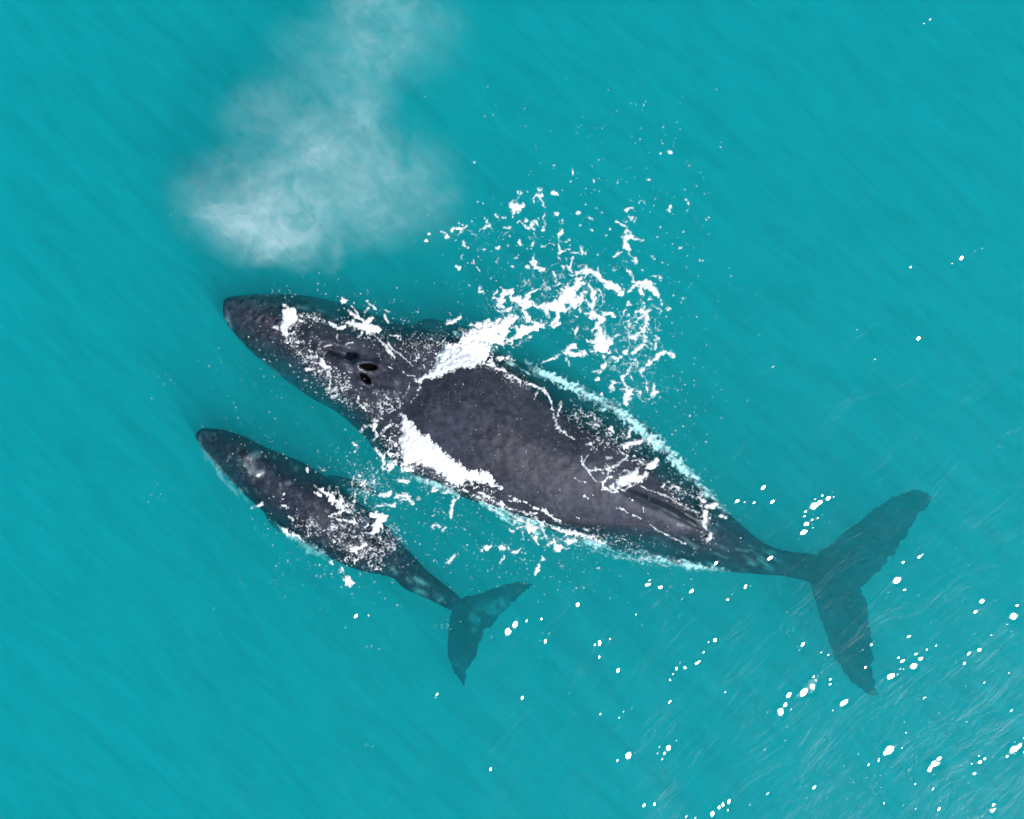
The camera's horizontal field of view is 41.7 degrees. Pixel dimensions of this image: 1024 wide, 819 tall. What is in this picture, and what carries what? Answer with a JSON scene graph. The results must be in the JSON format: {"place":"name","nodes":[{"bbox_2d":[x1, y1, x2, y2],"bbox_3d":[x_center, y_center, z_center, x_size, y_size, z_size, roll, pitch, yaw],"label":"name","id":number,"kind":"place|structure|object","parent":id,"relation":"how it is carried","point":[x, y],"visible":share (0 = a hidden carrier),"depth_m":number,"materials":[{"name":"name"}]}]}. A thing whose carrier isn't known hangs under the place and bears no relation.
{"place":"outdoors","nodes":[
{"label":"outdoors","id":0,"kind":"place"},
{"bbox_2d":[0,0,1023,818],"bbox_3d":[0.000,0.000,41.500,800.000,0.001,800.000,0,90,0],"label":"sea water","id":1,"kind":"structure","parent":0,"point":[188,630],"depth_m":41.50,"materials":[{"name":"water"}]},
{"bbox_3d":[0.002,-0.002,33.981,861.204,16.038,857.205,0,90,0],"label":"sea","id":2,"kind":"structure","parent":0,"visible":0},
{"bbox_2d":[256,467,404,586],"bbox_3d":[-3.411,2.416,25.755,5.931,0.545,4.391,0,90,0],"label":"sea foam","id":3,"kind":"object","parent":2,"relation":"on","point":[381,517],"visible":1,"depth_m":25.98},
{"bbox_2d":[196,428,532,685],"bbox_3d":[-3.213,2.493,26.452,7.158,1.108,2.437,34,90,0],"label":"humpback calf","id":4,"kind":"object","parent":2,"relation":"on","point":[240,462],"visible":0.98,"depth_m":26.15},
{"bbox_2d":[352,311,574,527],"bbox_3d":[-1.044,0.379,25.724,4.501,0.598,4.940,0,90,0],"label":"sea foam","id":5,"kind":"object","parent":2,"relation":"on","point":[417,446],"visible":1,"depth_m":25.83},
{"bbox_2d":[432,489,679,574],"bbox_3d":[0.798,2.806,25.850,6.208,0.335,2.729,0,90,0],"label":"sea foam","id":6,"kind":"object","parent":2,"relation":"on","point":[532,528],"visible":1,"depth_m":25.99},
{"bbox_2d":[424,151,708,415],"bbox_3d":[1.407,-2.700,25.812,6.655,0.432,6.720,0,90,0],"label":"sea foam","id":7,"kind":"object","parent":2,"relation":"on","point":[601,343],"visible":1,"depth_m":25.98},
{"bbox_2d":[417,477,715,569],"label":"bubble cloud","id":8,"kind":"structure","parent":2,"relation":"on","point":[688,565],"depth_m":26.12,"materials":[{"name":"white liquid"}]},
{"bbox_2d":[223,294,940,696],"bbox_3d":[1.097,1.300,27.220,14.973,3.579,4.220,20,90,0],"label":"humpback whale","id":9,"kind":"object","parent":2,"relation":"on","point":[499,426],"visible":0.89,"depth_m":26.04},
{"bbox_2d":[248,297,412,420],"bbox_3d":[-3.723,-1.050,25.826,4.092,0.412,2.958,0,90,0],"label":"sea foam","id":10,"kind":"object","parent":9,"relation":"on","point":[289,317],"visible":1,"depth_m":25.96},
{"bbox_2d":[574,409,740,543],"bbox_3d":[2.468,1.222,25.766,4.275,0.502,4.204,0,90,0],"label":"sea foam","id":11,"kind":"object","parent":9,"relation":"on","point":[632,476],"visible":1,"depth_m":25.94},
{"bbox_2d":[454,332,722,508],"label":"bubble cloud","id":12,"kind":"structure","parent":2,"relation":"on","point":[637,427],"depth_m":26.11,"materials":[{"name":"white liquid"}]}
]}

